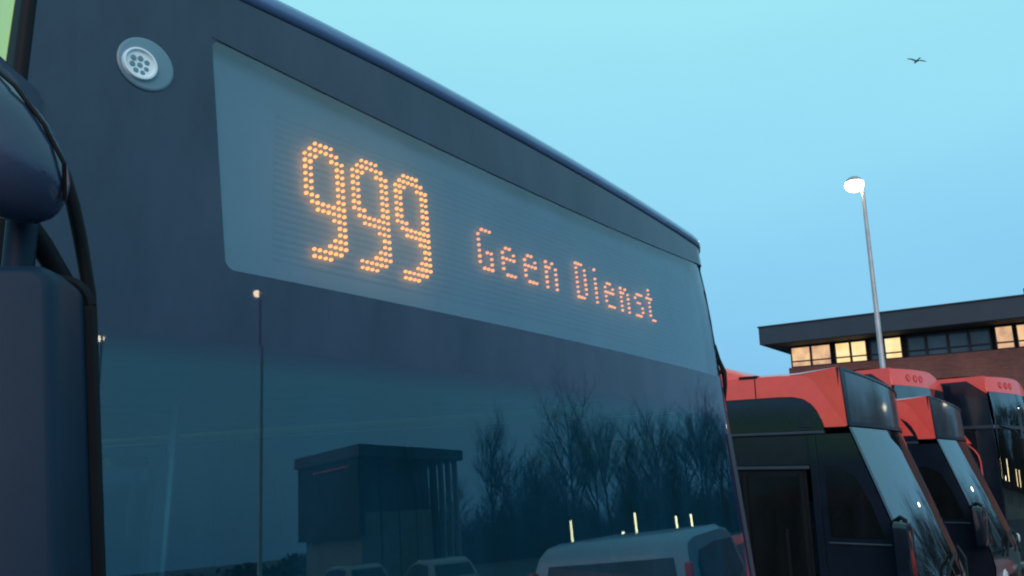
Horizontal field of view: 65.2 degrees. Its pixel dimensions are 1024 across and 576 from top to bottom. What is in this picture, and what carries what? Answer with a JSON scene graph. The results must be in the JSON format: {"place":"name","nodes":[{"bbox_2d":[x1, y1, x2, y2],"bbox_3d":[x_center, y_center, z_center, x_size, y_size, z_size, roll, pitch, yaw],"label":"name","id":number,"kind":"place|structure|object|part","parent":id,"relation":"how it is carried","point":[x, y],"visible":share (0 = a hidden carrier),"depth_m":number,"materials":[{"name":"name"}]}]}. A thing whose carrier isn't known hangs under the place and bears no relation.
{"place":"outdoors","nodes":[
{"label":"outdoors","id":0,"kind":"place"},
{"bbox_2d":[279,0,1023,375],"label":"sky","id":1,"kind":"structure","parent":0,"point":[745,124],"materials":[{"name":"blue"}]},
{"bbox_2d":[757,288,1023,389],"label":"office building","id":2,"kind":"structure","parent":0,"point":[982,337],"depth_m":40.62,"materials":[{"name":"brick"}]},
{"bbox_2d":[790,345,811,367],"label":"window","id":3,"kind":"structure","parent":2,"relation":"in","point":[801,355],"depth_m":44.89,"materials":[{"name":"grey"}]},
{"bbox_2d":[810,343,833,365],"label":"window","id":4,"kind":"structure","parent":2,"relation":"in","point":[821,354],"depth_m":44.19,"materials":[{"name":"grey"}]},
{"bbox_2d":[834,341,851,363],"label":"window","id":5,"kind":"structure","parent":2,"relation":"in","point":[841,349],"depth_m":43.53,"materials":[{"name":"yellow glass"}]},
{"bbox_2d":[849,340,868,361],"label":"window","id":6,"kind":"structure","parent":2,"relation":"in","point":[859,348],"depth_m":43.00,"materials":[{"name":"yellow glass"}]},
{"bbox_2d":[868,338,884,360],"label":"window","id":7,"kind":"structure","parent":2,"relation":"in","point":[873,346],"depth_m":42.54,"materials":[{"name":"blue glass"}]},
{"bbox_2d":[883,336,904,359],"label":"window","id":8,"kind":"structure","parent":2,"relation":"in","point":[893,346],"depth_m":41.96,"materials":[{"name":"yellow glass"}]},
{"bbox_2d":[905,333,926,357],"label":"window","id":9,"kind":"structure","parent":2,"relation":"in","point":[916,344],"depth_m":41.31,"materials":[{"name":"blue glass"}]},
{"bbox_2d":[925,331,948,355],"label":"window","id":10,"kind":"structure","parent":2,"relation":"in","point":[936,342],"depth_m":40.73,"materials":[{"name":"blue glass"}]},
{"bbox_2d":[946,329,970,353],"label":"window","id":11,"kind":"structure","parent":2,"relation":"in","point":[958,340],"depth_m":40.14,"materials":[{"name":"blue glass"}]},
{"bbox_2d":[967,327,992,351],"bbox_3d":[23.196,2.565,39.619,0.950,1.155,0.300,-11,-17,37],"label":"window","id":12,"kind":"structure","parent":2,"relation":"in","point":[980,339],"depth_m":39.56,"materials":[{"name":"blue glass"}]},
{"bbox_2d":[993,324,1016,349],"bbox_3d":[24.025,2.410,38.986,0.800,1.155,0.300,-11,-17,37],"label":"window","id":13,"kind":"structure","parent":2,"relation":"in","point":[1004,334],"depth_m":38.93,"materials":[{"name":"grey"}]},
{"bbox_2d":[1015,323,1023,347],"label":"window","id":14,"kind":"structure","parent":2,"relation":"in","point":[1019,328],"depth_m":38.54,"materials":[{"name":"yellow glass"}]},
{"bbox_2d":[907,58,925,63],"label":"gull","id":15,"kind":"object","parent":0,"point":[917,60],"visible":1,"depth_m":40.92,"materials":[{"name":"grey"}]},
{"bbox_2d":[1021,561,1023,575],"bbox_3d":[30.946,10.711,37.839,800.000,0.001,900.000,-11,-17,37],"label":"ground","id":16,"kind":"structure","parent":0,"point":[1022,568],"depth_m":17.31,"materials":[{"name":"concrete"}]},
{"bbox_2d":[0,0,755,575],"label":"city bus","id":17,"kind":"object","parent":16,"relation":"on","point":[286,290],"visible":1,"depth_m":2.00,"materials":[{"name":"metal"}]},
{"bbox_3d":[-2.681,1.787,5.877,1.621,1.242,0.236,-11,-17,37],"label":"side window","id":18,"kind":"part","parent":17,"relation":"part of","materials":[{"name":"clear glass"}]},
{"bbox_3d":[-1.334,1.534,4.847,1.621,1.242,0.236,-11,-17,37],"label":"side window","id":19,"kind":"part","parent":17,"relation":"part of","materials":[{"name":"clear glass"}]},
{"bbox_3d":[0.013,1.281,3.818,1.621,1.242,0.236,-11,-17,37],"label":"side window","id":20,"kind":"part","parent":17,"relation":"part of","materials":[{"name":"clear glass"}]},
{"bbox_2d":[713,367,968,575],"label":"red bus","id":21,"kind":"object","parent":16,"relation":"on","point":[832,480],"visible":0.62,"depth_m":7.36,"materials":[{"name":"clear paint"}]},
{"bbox_3d":[2.241,2.603,7.500,1.180,1.740,0.048,-11,-17,37],"label":"door","id":22,"kind":"part","parent":21,"relation":"part of","materials":[{"name":"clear glass"}]},
{"bbox_3d":[3.004,1.866,7.015,0.460,0.620,0.008,-11,-17,37],"label":"quarter window","id":23,"kind":"part","parent":21,"relation":"part of","materials":[{"name":"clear glass"}]},
{"bbox_2d":[845,176,885,367],"bbox_3d":[9.792,1.828,21.665,0.528,10.269,0.509,11,-17,-40],"label":"lamp post","id":24,"kind":"object","parent":16,"relation":"on","point":[854,183],"visible":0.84,"depth_m":22.22,"materials":[{"name":"grey metal"}]},
{"bbox_2d":[852,368,954,475],"bbox_3d":[4.589,4.514,19.222,2.680,4.012,11.520,11,-17,-41],"label":"tall bus","id":25,"kind":"object","parent":16,"relation":"on","point":[906,383],"visible":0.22,"depth_m":15.43,"materials":[{"name":"red paint"}]},
{"bbox_2d":[896,396,1021,575],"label":"red bus","id":26,"kind":"object","parent":16,"relation":"on","point":[937,442],"visible":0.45,"depth_m":10.00,"materials":[{"name":"metal"}]},
{"bbox_3d":[5.299,2.512,9.858,0.460,0.620,0.008,-11,-17,37],"label":"quarter window","id":27,"kind":"part","parent":26,"relation":"part of","materials":[{"name":"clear glass"}]},
{"bbox_2d":[937,376,1023,560],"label":"tall bus","id":28,"kind":"object","parent":16,"relation":"on","point":[992,412],"visible":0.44,"depth_m":16.53,"materials":[{"name":"red paint"}]},
{"bbox_3d":[9.254,4.304,16.721,0.038,2.500,1.100,11,-17,-41],"label":"door","id":29,"kind":"part","parent":28,"relation":"part of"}
]}

